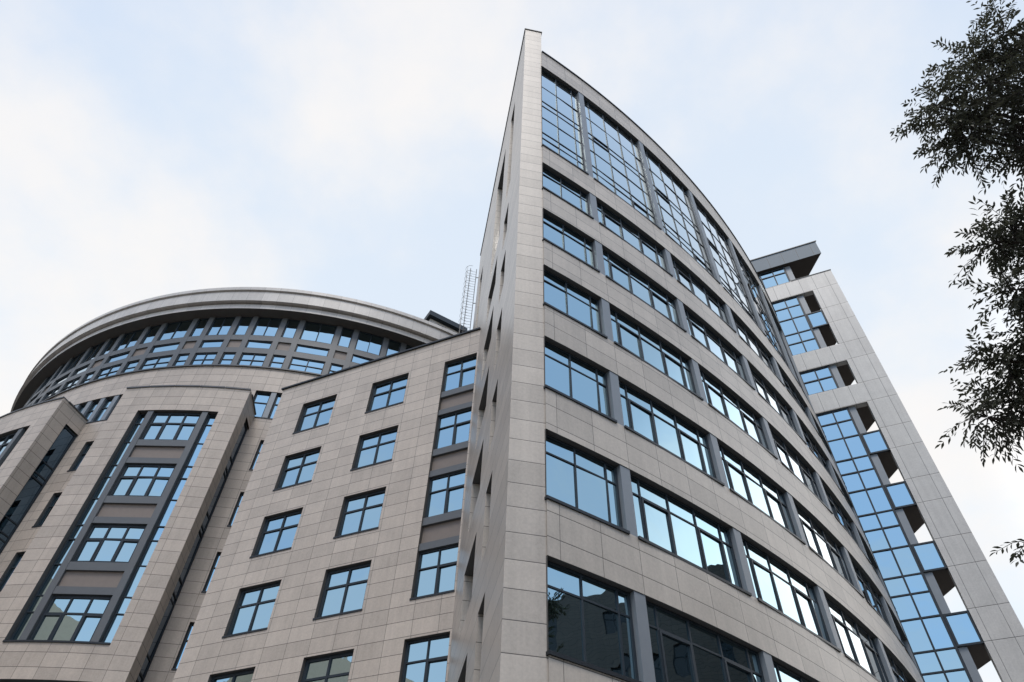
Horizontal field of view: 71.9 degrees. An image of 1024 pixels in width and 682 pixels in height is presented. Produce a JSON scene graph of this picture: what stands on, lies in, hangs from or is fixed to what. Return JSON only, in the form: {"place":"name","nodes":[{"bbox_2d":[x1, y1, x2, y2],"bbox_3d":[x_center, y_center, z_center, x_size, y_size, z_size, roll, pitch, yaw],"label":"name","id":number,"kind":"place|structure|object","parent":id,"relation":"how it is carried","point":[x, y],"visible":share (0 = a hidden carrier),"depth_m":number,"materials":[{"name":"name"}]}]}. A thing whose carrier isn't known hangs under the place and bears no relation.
{"place":"outdoors","nodes":[
{"label":"outdoors","id":0,"kind":"place"},
{"bbox_2d":[0,287,466,681],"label":"rotunda building","id":1,"kind":"structure","parent":0,"point":[132,437],"depth_m":37.58,"materials":[{"name":"stone"}]},
{"bbox_2d":[0,432,16,454],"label":"window","id":2,"kind":"structure","parent":1,"relation":"in","point":[4,441],"depth_m":40.00,"materials":[{"name":"glass"}]},
{"bbox_2d":[0,553,24,591],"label":"window","id":3,"kind":"structure","parent":1,"relation":"in","point":[19,557],"depth_m":34.58,"materials":[{"name":"glass"}]},
{"bbox_2d":[0,425,76,553],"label":"window","id":4,"kind":"structure","parent":1,"relation":"in","point":[31,490],"depth_m":38.04,"materials":[{"name":"glass"}]},
{"bbox_2d":[31,494,60,527],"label":"window","id":5,"kind":"structure","parent":1,"relation":"in","point":[53,502],"depth_m":37.19,"materials":[{"name":"glass"}]},
{"bbox_2d":[42,386,60,400],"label":"window","id":6,"kind":"structure","parent":1,"relation":"in","point":[54,391],"depth_m":47.86,"materials":[{"name":"glass"}]},
{"bbox_2d":[53,374,69,385],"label":"window","id":7,"kind":"structure","parent":1,"relation":"in","point":[64,378],"depth_m":48.90,"materials":[{"name":"glass"}]},
{"bbox_2d":[29,595,111,640],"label":"window","id":8,"kind":"structure","parent":1,"relation":"in","point":[66,617],"depth_m":29.84,"materials":[{"name":"glass"}]},
{"bbox_2d":[61,377,80,391],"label":"window","id":9,"kind":"structure","parent":1,"relation":"in","point":[72,383],"depth_m":47.13,"materials":[{"name":"glass"}]},
{"bbox_2d":[61,350,86,374],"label":"window","id":10,"kind":"structure","parent":1,"relation":"in","point":[75,360],"depth_m":50.28,"materials":[{"name":"glass"}]},
{"bbox_2d":[9,414,145,639],"bbox_3d":[-20.363,8.297,34.003,0.573,12.980,0.121,-2,-49,4],"label":"window","id":11,"kind":"structure","parent":1,"relation":"in","point":[53,570],"depth_m":33.08,"materials":[{"name":"glass"}]},
{"bbox_2d":[67,443,92,471],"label":"window","id":12,"kind":"structure","parent":1,"relation":"in","point":[88,445],"depth_m":39.94,"materials":[{"name":"glass"}]},
{"bbox_2d":[72,364,89,375],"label":"window","id":13,"kind":"structure","parent":1,"relation":"in","point":[80,370],"depth_m":48.19,"materials":[{"name":"glass"}]},
{"bbox_2d":[81,372,94,383],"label":"window","id":14,"kind":"structure","parent":1,"relation":"in","point":[88,376],"depth_m":46.66,"materials":[{"name":"glass"}]},
{"bbox_2d":[85,401,99,418],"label":"window","id":15,"kind":"structure","parent":1,"relation":"in","point":[94,404],"depth_m":43.41,"materials":[{"name":"glass"}]},
{"bbox_2d":[81,341,105,363],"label":"window","id":16,"kind":"structure","parent":1,"relation":"in","point":[93,352],"depth_m":49.55,"materials":[{"name":"glass"}]},
{"bbox_2d":[93,398,112,420],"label":"window","id":17,"kind":"structure","parent":1,"relation":"in","point":[108,401],"depth_m":43.00,"materials":[{"name":"glass"}]},
{"bbox_2d":[94,364,121,379],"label":"window","id":18,"kind":"structure","parent":1,"relation":"in","point":[112,370],"depth_m":46.17,"materials":[{"name":"glass"}]},
{"bbox_2d":[72,524,145,562],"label":"window","id":19,"kind":"structure","parent":1,"relation":"in","point":[102,543],"depth_m":32.57,"materials":[{"name":"glass"}]},
{"bbox_2d":[100,336,118,355],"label":"window","id":20,"kind":"structure","parent":1,"relation":"in","point":[113,340],"depth_m":49.10,"materials":[{"name":"glass"}]},
{"bbox_2d":[105,352,129,363],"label":"window","id":21,"kind":"structure","parent":1,"relation":"in","point":[121,356],"depth_m":47.25,"materials":[{"name":"glass"}]},
{"bbox_2d":[114,328,144,350],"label":"window","id":22,"kind":"structure","parent":1,"relation":"in","point":[129,339],"depth_m":48.61,"materials":[{"name":"glass"}]},
{"bbox_2d":[122,360,139,372],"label":"window","id":23,"kind":"structure","parent":1,"relation":"in","point":[130,366],"depth_m":45.78,"materials":[{"name":"glass"}]},
{"bbox_2d":[109,464,175,496],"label":"window","id":24,"kind":"structure","parent":1,"relation":"in","point":[135,479],"depth_m":35.30,"materials":[{"name":"glass"}]},
{"bbox_2d":[140,324,161,343],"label":"window","id":25,"kind":"structure","parent":1,"relation":"in","point":[153,330],"depth_m":48.22,"materials":[{"name":"glass"}]},
{"bbox_2d":[139,355,172,369],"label":"window","id":26,"kind":"structure","parent":1,"relation":"in","point":[163,361],"depth_m":45.44,"materials":[{"name":"glass"}]},
{"bbox_2d":[101,414,216,642],"bbox_3d":[-16.516,8.353,33.912,0.549,12.980,0.121,4,-49,-1],"label":"window","id":27,"kind":"structure","parent":1,"relation":"in","point":[121,609],"depth_m":32.99,"materials":[{"name":"glass"}]},
{"bbox_2d":[150,343,179,352],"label":"window","id":28,"kind":"structure","parent":1,"relation":"in","point":[168,347],"depth_m":46.54,"materials":[{"name":"glass"}]},
{"bbox_2d":[141,413,201,439],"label":"window","id":29,"kind":"structure","parent":1,"relation":"in","point":[162,426],"depth_m":38.03,"materials":[{"name":"glass"}]},
{"bbox_2d":[157,320,192,340],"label":"window","id":30,"kind":"structure","parent":1,"relation":"in","point":[178,329],"depth_m":47.89,"materials":[{"name":"glass"}]},
{"bbox_2d":[173,354,188,365],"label":"window","id":31,"kind":"structure","parent":1,"relation":"in","point":[181,359],"depth_m":45.23,"materials":[{"name":"glass"}]},
{"bbox_2d":[171,623,193,670],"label":"window","id":32,"kind":"structure","parent":1,"relation":"in","point":[191,625],"depth_m":31.23,"materials":[{"name":"glass"}]},
{"bbox_2d":[136,420,247,681],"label":"window","id":33,"kind":"structure","parent":1,"relation":"in","point":[150,655],"depth_m":33.66,"materials":[{"name":"metal"}]},
{"bbox_2d":[189,318,208,336],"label":"window","id":34,"kind":"structure","parent":1,"relation":"in","point":[200,325],"depth_m":47.66,"materials":[{"name":"glass"}]},
{"bbox_2d":[190,353,216,364],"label":"window","id":35,"kind":"structure","parent":1,"relation":"in","point":[199,358],"depth_m":45.10,"materials":[{"name":"glass"}]},
{"bbox_2d":[201,553,220,592],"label":"window","id":36,"kind":"structure","parent":1,"relation":"in","point":[218,555],"depth_m":33.93,"materials":[{"name":"glass"}]},
{"bbox_2d":[199,340,223,347],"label":"window","id":37,"kind":"structure","parent":1,"relation":"in","point":[217,343],"depth_m":46.18,"materials":[{"name":"glass"}]},
{"bbox_2d":[206,317,235,334],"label":"window","id":38,"kind":"structure","parent":1,"relation":"in","point":[221,325],"depth_m":47.54,"materials":[{"name":"glass"}]},
{"bbox_2d":[219,353,235,363],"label":"window","id":39,"kind":"structure","parent":1,"relation":"in","point":[227,358],"depth_m":45.02,"materials":[{"name":"glass"}]},
{"bbox_2d":[227,493,243,526],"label":"window","id":40,"kind":"structure","parent":1,"relation":"in","point":[241,496],"depth_m":36.65,"materials":[{"name":"glass"}]},
{"bbox_2d":[233,317,252,334],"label":"window","id":41,"kind":"structure","parent":1,"relation":"in","point":[244,323],"depth_m":47.42,"materials":[{"name":"glass"}]},
{"bbox_2d":[237,353,266,365],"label":"window","id":42,"kind":"structure","parent":1,"relation":"in","point":[246,358],"depth_m":45.00,"materials":[{"name":"glass"}]},
{"bbox_2d":[249,441,263,470],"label":"window","id":43,"kind":"structure","parent":1,"relation":"in","point":[260,446],"depth_m":39.39,"materials":[{"name":"glass"}]},
{"bbox_2d":[246,340,271,348],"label":"window","id":44,"kind":"structure","parent":1,"relation":"in","point":[250,344],"depth_m":46.10,"materials":[{"name":"glass"}]},
{"bbox_2d":[254,392,270,416],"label":"window","id":45,"kind":"structure","parent":1,"relation":"in","point":[261,400],"depth_m":42.44,"materials":[{"name":"glass"}]},
{"bbox_2d":[251,317,281,336],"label":"window","id":46,"kind":"structure","parent":1,"relation":"in","point":[264,326],"depth_m":47.46,"materials":[{"name":"glass"}]},
{"bbox_2d":[268,394,281,417],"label":"window","id":47,"kind":"structure","parent":1,"relation":"in","point":[271,415],"depth_m":42.34,"materials":[{"name":"glass"}]},
{"bbox_2d":[269,355,285,367],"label":"window","id":48,"kind":"structure","parent":1,"relation":"in","point":[277,361],"depth_m":45.05,"materials":[{"name":"glass"}]},
{"bbox_2d":[281,319,300,337],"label":"window","id":49,"kind":"structure","parent":1,"relation":"in","point":[291,327],"depth_m":47.50,"materials":[{"name":"glass"}]},
{"bbox_2d":[288,357,324,373],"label":"window","id":50,"kind":"structure","parent":1,"relation":"in","point":[307,365],"depth_m":45.20,"materials":[{"name":"glass"}]},
{"bbox_2d":[294,345,328,356],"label":"window","id":51,"kind":"structure","parent":1,"relation":"in","point":[299,348],"depth_m":46.30,"materials":[{"name":"glass"}]},
{"bbox_2d":[300,321,336,343],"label":"window","id":52,"kind":"structure","parent":1,"relation":"in","point":[312,331],"depth_m":47.65,"materials":[{"name":"glass"}]},
{"bbox_2d":[328,363,342,373],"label":"window","id":53,"kind":"structure","parent":1,"relation":"in","point":[333,367],"depth_m":45.61,"materials":[{"name":"glass"}]},
{"bbox_2d":[337,327,353,347],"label":"window","id":54,"kind":"structure","parent":1,"relation":"in","point":[346,335],"depth_m":47.88,"materials":[{"name":"glass"}]},
{"bbox_2d":[351,355,371,363],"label":"window","id":55,"kind":"structure","parent":1,"relation":"in","point":[356,359],"depth_m":46.79,"materials":[{"name":"glass"}]},
{"bbox_2d":[355,331,383,355],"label":"window","id":56,"kind":"structure","parent":1,"relation":"in","point":[366,342],"depth_m":48.17,"materials":[{"name":"glass"}]},
{"bbox_2d":[385,339,400,355],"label":"window","id":57,"kind":"structure","parent":1,"relation":"in","point":[393,347],"depth_m":48.72,"materials":[{"name":"glass"}]},
{"bbox_2d":[0,0,1023,681],"label":"sky","id":58,"kind":"structure","parent":0,"point":[149,148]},
{"label":"ground","id":59,"kind":"structure","parent":0,"visible":0},
{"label":"pavement","id":60,"kind":"structure","parent":59,"relation":"on","visible":0},
{"bbox_2d":[172,327,480,681],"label":"office wing","id":61,"kind":"structure","parent":60,"relation":"on","point":[338,561],"depth_m":29.91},
{"bbox_2d":[211,669,254,681],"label":"window","id":62,"kind":"structure","parent":61,"relation":"in","point":[242,676],"depth_m":26.86,"materials":[{"name":"metal"}]},
{"bbox_2d":[222,582,280,637],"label":"window","id":63,"kind":"structure","parent":61,"relation":"in","point":[253,611],"depth_m":28.96,"materials":[{"name":"glass"}]},
{"bbox_2d":[249,510,301,557],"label":"window","id":64,"kind":"structure","parent":61,"relation":"in","point":[278,532],"depth_m":31.71,"materials":[{"name":"glass"}]},
{"bbox_2d":[273,449,320,490],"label":"window","id":65,"kind":"structure","parent":61,"relation":"in","point":[298,469],"depth_m":34.42,"materials":[{"name":"glass"}]},
{"bbox_2d":[292,397,335,433],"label":"window","id":66,"kind":"structure","parent":61,"relation":"in","point":[317,414],"depth_m":37.15,"materials":[{"name":"glass"}]},
{"bbox_2d":[301,651,353,681],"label":"window","id":67,"kind":"structure","parent":61,"relation":"in","point":[336,667],"depth_m":25.51,"materials":[{"name":"glass"}]},
{"bbox_2d":[313,562,370,619],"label":"window","id":68,"kind":"structure","parent":61,"relation":"in","point":[344,590],"depth_m":27.78,"materials":[{"name":"glass"}]},
{"bbox_2d":[333,489,385,538],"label":"window","id":69,"kind":"structure","parent":61,"relation":"in","point":[362,513],"depth_m":30.51,"materials":[{"name":"glass"}]},
{"bbox_2d":[350,428,397,470],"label":"window","id":70,"kind":"structure","parent":61,"relation":"in","point":[377,448],"depth_m":33.24,"materials":[{"name":"glass"}]},
{"bbox_2d":[364,375,407,413],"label":"window","id":71,"kind":"structure","parent":61,"relation":"in","point":[389,393],"depth_m":35.98,"materials":[{"name":"glass"}]},
{"bbox_2d":[401,634,449,681],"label":"window","id":72,"kind":"structure","parent":61,"relation":"in","point":[425,659],"depth_m":24.19,"materials":[{"name":"glass"}]},
{"bbox_2d":[409,544,458,600],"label":"window","id":73,"kind":"structure","parent":61,"relation":"in","point":[436,568],"depth_m":26.67,"materials":[{"name":"glass"}]},
{"bbox_2d":[424,470,465,517],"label":"window","id":74,"kind":"structure","parent":61,"relation":"in","point":[445,492],"depth_m":29.39,"materials":[{"name":"glass"}]},
{"bbox_2d":[434,408,471,448],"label":"window","id":75,"kind":"structure","parent":61,"relation":"in","point":[453,428],"depth_m":32.11,"materials":[{"name":"glass"}]},
{"bbox_2d":[442,356,476,391],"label":"window","id":76,"kind":"structure","parent":61,"relation":"in","point":[460,373],"depth_m":34.84,"materials":[{"name":"glass"}]},
{"bbox_2d":[447,28,924,681],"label":"curved office building","id":77,"kind":"structure","parent":60,"relation":"on","point":[655,490],"depth_m":22.22,"materials":[{"name":"stone"}]},
{"bbox_2d":[541,70,588,174],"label":"window","id":78,"kind":"structure","parent":77,"relation":"in","point":[561,131],"depth_m":33.49,"materials":[{"name":"glass"}]},
{"bbox_2d":[542,167,593,218],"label":"window","id":79,"kind":"structure","parent":77,"relation":"in","point":[552,183],"depth_m":28.52,"materials":[{"name":"glass"}]},
{"bbox_2d":[542,213,599,272],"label":"window","id":80,"kind":"structure","parent":77,"relation":"in","point":[556,233],"depth_m":25.77,"materials":[{"name":"glass"}]},
{"bbox_2d":[543,269,607,338],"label":"window","id":81,"kind":"structure","parent":77,"relation":"in","point":[561,296],"depth_m":23.02,"materials":[{"name":"glass"}]},
{"bbox_2d":[543,341,617,422],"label":"window","id":82,"kind":"structure","parent":77,"relation":"in","point":[567,375],"depth_m":20.27,"materials":[{"name":"glass"}]},
{"bbox_2d":[544,434,629,534],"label":"window","id":83,"kind":"structure","parent":77,"relation":"in","point":[577,480],"depth_m":17.53,"materials":[{"name":"glass"}]},
{"bbox_2d":[546,560,640,681],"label":"window","id":84,"kind":"structure","parent":77,"relation":"in","point":[590,621],"depth_m":14.78,"materials":[{"name":"glass"}]},
{"bbox_2d":[584,100,661,229],"bbox_3d":[5.256,-9.057,35.062,4.140,9.290,0.279,31,-55,-23],"label":"window","id":85,"kind":"structure","parent":77,"relation":"in","point":[615,156],"depth_m":34.84,"materials":[{"name":"glass"}]},
{"bbox_2d":[596,201,672,276],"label":"window","id":86,"kind":"structure","parent":77,"relation":"in","point":[607,218],"depth_m":29.81,"materials":[{"name":"glass"}]},
{"bbox_2d":[602,249,686,331],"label":"window","id":87,"kind":"structure","parent":77,"relation":"in","point":[621,274],"depth_m":27.07,"materials":[{"name":"glass"}]},
{"bbox_2d":[610,308,703,400],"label":"window","id":88,"kind":"structure","parent":77,"relation":"in","point":[629,336],"depth_m":24.33,"materials":[{"name":"glass"}]},
{"bbox_2d":[619,381,724,485],"bbox_3d":[4.764,2.771,21.489,4.140,2.150,0.279,31,-55,-23],"label":"window","id":89,"kind":"structure","parent":77,"relation":"in","point":[642,416],"depth_m":21.58,"materials":[{"name":"glass"}]},
{"bbox_2d":[644,149,720,283],"bbox_3d":[8.625,-6.836,36.875,4.140,9.290,0.279,36,-57,-26],"label":"window","id":90,"kind":"structure","parent":77,"relation":"in","point":[679,222],"depth_m":36.74,"materials":[{"name":"glass"}]},
{"bbox_2d":[630,475,751,596],"bbox_3d":[4.666,5.135,18.776,4.140,2.150,0.279,31,-55,-23],"label":"window","id":91,"kind":"structure","parent":77,"relation":"in","point":[665,523],"depth_m":18.84,"materials":[{"name":"glass"}]},
{"bbox_2d":[671,258,736,332],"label":"window","id":92,"kind":"structure","parent":77,"relation":"in","point":[683,277],"depth_m":31.64,"materials":[{"name":"glass"}]},
{"bbox_2d":[646,600,764,681],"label":"window","id":93,"kind":"structure","parent":77,"relation":"in","point":[683,649],"depth_m":16.24,"materials":[{"name":"glass"}]},
{"bbox_2d":[684,308,755,389],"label":"window","id":94,"kind":"structure","parent":77,"relation":"in","point":[698,331],"depth_m":28.92,"materials":[{"name":"glass"}]},
{"bbox_2d":[694,200,766,335],"bbox_3d":[11.730,-4.405,38.881,0.279,9.290,4.140,-34,-58,27],"label":"window","id":95,"kind":"structure","parent":77,"relation":"in","point":[730,278],"depth_m":38.87,"materials":[{"name":"glass"}]},
{"bbox_2d":[699,369,777,458],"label":"window","id":96,"kind":"structure","parent":77,"relation":"in","point":[718,397],"depth_m":26.17,"materials":[{"name":"glass"}]},
{"bbox_2d":[732,315,784,386],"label":"window","id":97,"kind":"structure","parent":77,"relation":"in","point":[743,333],"depth_m":33.69,"materials":[{"name":"metal"}]},
{"bbox_2d":[718,444,805,544],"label":"window","id":98,"kind":"structure","parent":77,"relation":"in","point":[742,480],"depth_m":23.42,"materials":[{"name":"glass"}]},
{"bbox_2d":[735,252,800,386],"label":"window","id":99,"kind":"structure","parent":77,"relation":"in","point":[768,327],"depth_m":41.37,"materials":[{"name":"glass"}]},
{"bbox_2d":[749,366,806,444],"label":"window","id":100,"kind":"structure","parent":77,"relation":"in","point":[763,389],"depth_m":30.97,"materials":[{"name":"glass"}]},
{"bbox_2d":[741,537,840,652],"bbox_3d":[8.035,7.356,20.590,4.140,2.150,0.279,36,-57,-26],"label":"window","id":101,"kind":"structure","parent":77,"relation":"in","point":[776,586],"depth_m":20.68,"materials":[{"name":"glass"}]},
{"bbox_2d":[772,660,810,681],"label":"window","id":102,"kind":"structure","parent":77,"relation":"in","point":[783,674],"depth_m":18.06,"materials":[{"name":"glass"}]},
{"bbox_2d":[770,311,823,432],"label":"window","id":103,"kind":"structure","parent":77,"relation":"in","point":[770,311],"depth_m":44.54,"materials":[{"name":"metal"}]},
{"bbox_2d":[780,371,820,436],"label":"window","id":104,"kind":"structure","parent":77,"relation":"in","point":[788,386],"depth_m":35.95,"materials":[{"name":"metal"}]},
{"bbox_2d":[770,429,832,513],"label":"window","id":105,"kind":"structure","parent":77,"relation":"in","point":[787,457],"depth_m":28.23,"materials":[{"name":"glass"}]},
{"bbox_2d":[799,423,843,495],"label":"window","id":106,"kind":"structure","parent":77,"relation":"in","point":[811,445],"depth_m":33.23,"materials":[{"name":"glass"}]},
{"bbox_2d":[794,503,864,597],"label":"window","id":107,"kind":"structure","parent":77,"relation":"in","point":[818,541],"depth_m":25.49,"materials":[{"name":"glass"}]},
{"bbox_2d":[823,486,871,563],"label":"window","id":108,"kind":"structure","parent":77,"relation":"in","point":[839,515],"depth_m":30.51,"materials":[{"name":"metal"}]},
{"bbox_2d":[825,596,888,681],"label":"window","id":109,"kind":"structure","parent":77,"relation":"in","point":[857,645],"depth_m":22.75,"materials":[{"name":"glass"}]},
{"bbox_2d":[851,561,903,645],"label":"window","id":110,"kind":"structure","parent":77,"relation":"in","point":[870,595],"depth_m":27.77,"materials":[{"name":"metal"}]},
{"bbox_2d":[865,550,895,609],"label":"window","id":111,"kind":"structure","parent":77,"relation":"in","point":[865,550],"depth_m":32.23,"materials":[{"name":"metal"}]},
{"bbox_2d":[885,651,910,681],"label":"window","id":112,"kind":"structure","parent":77,"relation":"in","point":[899,675],"depth_m":25.14,"materials":[{"name":"glass"}]},
{"bbox_2d":[894,623,924,681],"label":"window","id":113,"kind":"structure","parent":77,"relation":"in","point":[894,623],"depth_m":30.32,"materials":[{"name":"metal"}]},
{"bbox_2d":[750,240,1023,681],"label":"corner tower","id":114,"kind":"structure","parent":60,"relation":"on","point":[921,580],"depth_m":37.23,"materials":[{"name":"stone"}]},
{"bbox_2d":[890,0,1023,566],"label":"ash tree","id":115,"kind":"object","parent":60,"relation":"on","point":[974,115],"visible":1,"depth_m":8.85,"materials":[{"name":"green plant"}]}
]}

